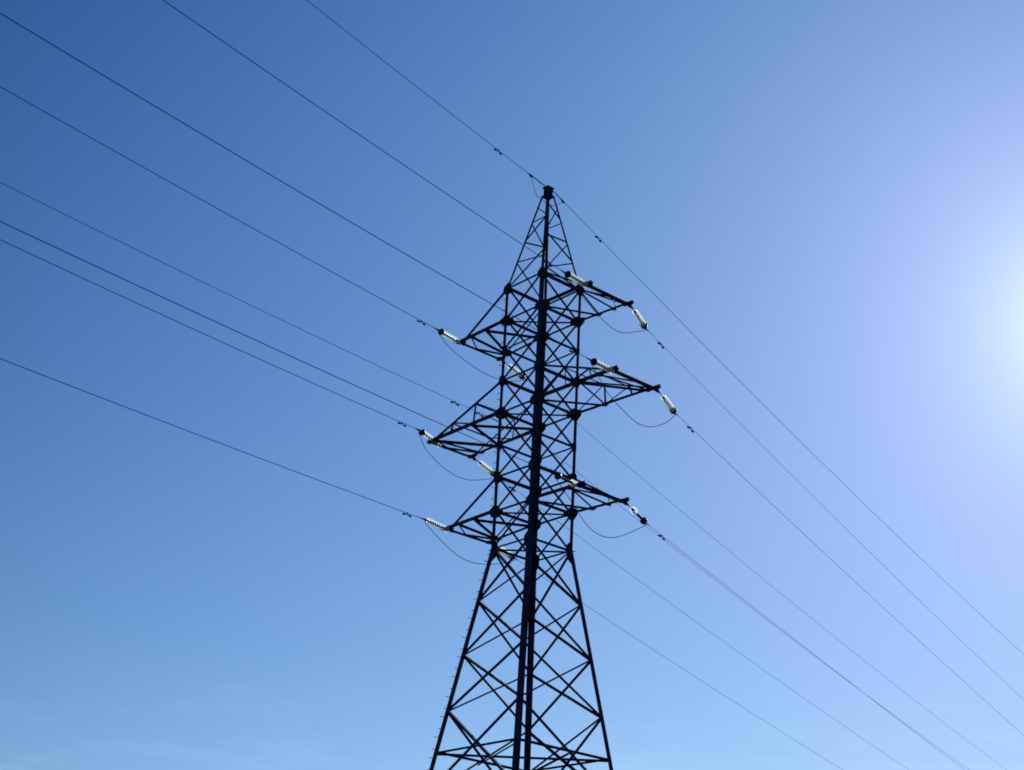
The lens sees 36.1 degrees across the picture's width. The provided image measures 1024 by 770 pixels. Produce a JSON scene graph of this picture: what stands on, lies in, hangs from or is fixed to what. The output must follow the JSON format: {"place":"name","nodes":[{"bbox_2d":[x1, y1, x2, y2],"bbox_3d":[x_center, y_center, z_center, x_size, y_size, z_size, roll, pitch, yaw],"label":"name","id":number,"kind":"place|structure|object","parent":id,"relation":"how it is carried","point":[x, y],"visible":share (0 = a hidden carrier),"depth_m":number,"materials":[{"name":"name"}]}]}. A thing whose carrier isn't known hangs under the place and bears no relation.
{"place":"outdoors","nodes":[
{"label":"outdoors","id":0,"kind":"place"},
{"bbox_2d":[0,0,1023,769],"label":"sky","id":1,"kind":"structure","parent":0,"point":[828,195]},
{"bbox_3d":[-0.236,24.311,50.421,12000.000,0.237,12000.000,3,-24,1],"label":"ground","id":2,"kind":"structure","parent":0,"visible":0},
{"bbox_2d":[427,185,660,769],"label":"lattice pylon","id":3,"kind":"object","parent":2,"relation":"on","point":[537,401],"visible":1,"depth_m":59.07,"materials":[{"name":"metal"}]},
{"bbox_2d":[0,182,498,421],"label":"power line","id":4,"kind":"object","parent":3,"relation":"attached to","point":[245,302],"visible":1,"depth_m":50.61,"materials":[{"name":"metal"}]},
{"bbox_2d":[307,0,545,186],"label":"earth wire","id":5,"kind":"object","parent":3,"relation":"attached to","point":[530,175],"visible":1,"depth_m":59.54,"materials":[{"name":"metal"}]},
{"bbox_2d":[414,428,445,449],"bbox_3d":[-3.325,2.146,63.605,0.279,0.462,1.867,-18,-32,39],"label":"insulator string","id":6,"kind":"object","parent":3,"relation":"attached to","point":[422,432],"visible":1,"depth_m":63.44,"materials":[{"name":"metal"}]},
{"bbox_2d":[1,240,413,427],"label":"line conductor","id":7,"kind":"object","parent":6,"relation":"attached to","point":[198,331],"visible":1,"depth_m":54.43,"materials":[{"name":"metal"}]},
{"bbox_2d":[419,434,492,479],"bbox_3d":[-2.251,3.225,64.547,0.033,1.122,4.703,-17,-31,38],"label":"jumper loop","id":8,"kind":"object","parent":6,"relation":"hanging from","point":[443,467],"visible":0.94,"depth_m":63.83,"materials":[{"name":"metal"}]},
{"bbox_2d":[420,517,452,532],"bbox_3d":[-2.915,5.384,60.509,0.253,0.289,1.872,-17,-31,38],"label":"insulator string","id":9,"kind":"object","parent":3,"relation":"attached to","point":[438,525],"visible":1,"depth_m":60.47,"materials":[{"name":"ceramic"}]},
{"bbox_2d":[0,358,419,517],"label":"line conductor","id":10,"kind":"object","parent":9,"relation":"attached to","point":[200,435],"visible":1,"depth_m":51.51,"materials":[{"name":"metal"}]},
{"bbox_2d":[434,328,463,345],"bbox_3d":[-2.569,-1.978,63.768,0.278,0.303,1.887,-16,-31,37],"label":"insulator string","id":11,"kind":"object","parent":3,"relation":"attached to","point":[441,332],"visible":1,"depth_m":63.66,"materials":[{"name":"metal"}]},
{"bbox_2d":[0,86,433,327],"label":"line conductor","id":12,"kind":"object","parent":11,"relation":"attached to","point":[204,201],"visible":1,"depth_m":54.01,"materials":[{"name":"metal"}]},
{"bbox_2d":[475,459,494,476],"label":"insulator string","id":13,"kind":"object","parent":3,"relation":"attached to","point":[488,469],"visible":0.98,"depth_m":65.66,"materials":[{"name":"ceramic"}]},
{"bbox_2d":[502,480,908,769],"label":"line conductor","id":14,"kind":"object","parent":13,"relation":"attached to","point":[705,628],"visible":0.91,"depth_m":80.14,"materials":[{"name":"metal"}]},
{"bbox_2d":[498,547,518,560],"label":"insulator string","id":15,"kind":"object","parent":3,"relation":"attached to","point":[509,556],"visible":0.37,"depth_m":63.15,"materials":[{"name":"metal"}]},
{"bbox_2d":[425,523,513,564],"bbox_3d":[-1.645,6.528,61.644,0.032,0.863,5.221,-17,-31,38],"label":"jumper loop","id":16,"kind":"object","parent":15,"relation":"hanging from","point":[455,553],"visible":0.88,"depth_m":60.87,"materials":[{"name":"metal"}]},
{"bbox_2d":[521,562,840,768],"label":"line conductor","id":17,"kind":"object","parent":15,"relation":"attached to","point":[694,676],"visible":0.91,"depth_m":75.16,"materials":[{"name":"metal"}]},
{"bbox_2d":[505,362,527,380],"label":"insulator string","id":18,"kind":"object","parent":3,"relation":"attached to","point":[515,371],"visible":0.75,"depth_m":66.42,"materials":[{"name":"metal"}]},
{"bbox_2d":[438,333,523,381],"bbox_3d":[-1.256,-0.871,64.992,0.032,0.708,5.387,-17,-31,37],"label":"jumper loop","id":19,"kind":"object","parent":18,"relation":"hanging from","point":[470,364],"visible":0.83,"depth_m":64.40,"materials":[{"name":"metal"}]},
{"bbox_2d":[529,382,1003,767],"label":"line conductor","id":20,"kind":"object","parent":18,"relation":"attached to","point":[761,577],"visible":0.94,"depth_m":83.02,"materials":[{"name":"metal"}]},
{"bbox_2d":[550,472,579,486],"bbox_3d":[1.867,3.316,55.139,0.278,0.309,1.868,-14,-29,34],"label":"insulator string","id":21,"kind":"object","parent":3,"relation":"attached to","point":[557,475],"visible":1,"depth_m":55.07,"materials":[{"name":"metal"}]},
{"bbox_2d":[0,221,548,471],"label":"line conductor","id":22,"kind":"object","parent":21,"relation":"attached to","point":[256,340],"visible":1,"depth_m":43.87,"materials":[{"name":"metal"}]},
{"bbox_2d":[560,269,591,288],"bbox_3d":[2.372,-3.958,58.609,0.278,0.283,1.870,-18,-32,39],"label":"insulator string","id":23,"kind":"object","parent":3,"relation":"attached to","point":[567,274],"visible":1,"depth_m":58.57,"materials":[{"name":"metal"}]},
{"bbox_2d":[163,0,559,269],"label":"line conductor","id":24,"kind":"object","parent":23,"relation":"attached to","point":[350,128],"visible":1,"depth_m":49.59,"materials":[{"name":"metal"}]},
{"bbox_2d":[565,276,644,332],"bbox_3d":[3.576,-2.732,59.781,0.038,0.932,5.224,-16,-30,36],"label":"jumper loop","id":25,"kind":"object","parent":23,"relation":"hanging from","point":[597,314],"visible":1,"depth_m":59.31,"materials":[{"name":"metal"}]},
{"bbox_2d":[586,357,617,373],"bbox_3d":[3.205,-0.683,55.964,0.278,0.313,1.877,-18,-31,38],"label":"insulator string","id":26,"kind":"object","parent":3,"relation":"attached to","point":[594,362],"visible":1,"depth_m":55.94,"materials":[{"name":"ceramic"}]},
{"bbox_2d":[0,13,585,357],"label":"line conductor","id":27,"kind":"object","parent":26,"relation":"attached to","point":[270,174],"visible":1,"depth_m":43.70,"materials":[{"name":"metal"}]},
{"bbox_2d":[627,503,649,525],"bbox_3d":[4.665,4.815,58.030,0.280,0.356,2.048,-9,-27,25],"label":"insulator string","id":28,"kind":"object","parent":3,"relation":"attached to","point":[643,520],"visible":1,"depth_m":58.09,"materials":[{"name":"metal"}]},
{"bbox_2d":[555,478,644,537],"bbox_3d":[3.203,4.786,56.335,0.034,1.311,5.589,-16,-30,36],"label":"jumper loop","id":29,"kind":"object","parent":28,"relation":"hanging from","point":[587,525],"visible":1,"depth_m":55.64,"materials":[{"name":"metal"}]},
{"bbox_2d":[650,526,963,769],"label":"line conductor","id":30,"kind":"object","parent":28,"relation":"attached to","point":[798,642],"visible":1,"depth_m":68.25,"materials":[{"name":"metal"}]},
{"bbox_2d":[631,307,648,331],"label":"insulator string","id":31,"kind":"object","parent":3,"relation":"attached to","point":[642,322],"visible":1,"depth_m":61.27,"materials":[{"name":"ceramic"}]},
{"bbox_2d":[662,345,1023,699],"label":"line conductor","id":32,"kind":"object","parent":31,"relation":"attached to","point":[830,513],"visible":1,"depth_m":75.64,"materials":[{"name":"metal"}]},
{"bbox_2d":[658,391,678,416],"bbox_3d":[5.842,0.719,58.667,0.280,0.353,2.076,-8,-26,24],"label":"insulator string","id":33,"kind":"object","parent":3,"relation":"attached to","point":[672,409],"visible":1,"depth_m":58.63,"materials":[{"name":"metal"}]},
{"bbox_2d":[591,364,674,426],"bbox_3d":[4.430,0.731,57.102,0.036,1.263,5.341,-16,-30,36],"label":"jumper loop","id":34,"kind":"object","parent":33,"relation":"hanging from","point":[623,410],"visible":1,"depth_m":56.51,"materials":[{"name":"metal"}]},
{"bbox_2d":[685,422,1021,733],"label":"line conductor","id":35,"kind":"object","parent":33,"relation":"attached to","point":[837,565],"visible":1,"depth_m":70.06,"materials":[{"name":"metal"}]},
{"bbox_2d":[542,444,968,769],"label":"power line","id":36,"kind":"object","parent":3,"relation":"attached to","point":[748,605],"visible":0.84,"depth_m":74.94,"materials":[{"name":"metal"}]},
{"bbox_2d":[553,191,1019,650],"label":"earth wire","id":37,"kind":"object","parent":3,"relation":"attached to","point":[758,399],"visible":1,"depth_m":78.83,"materials":[{"name":"metal"}]}
]}

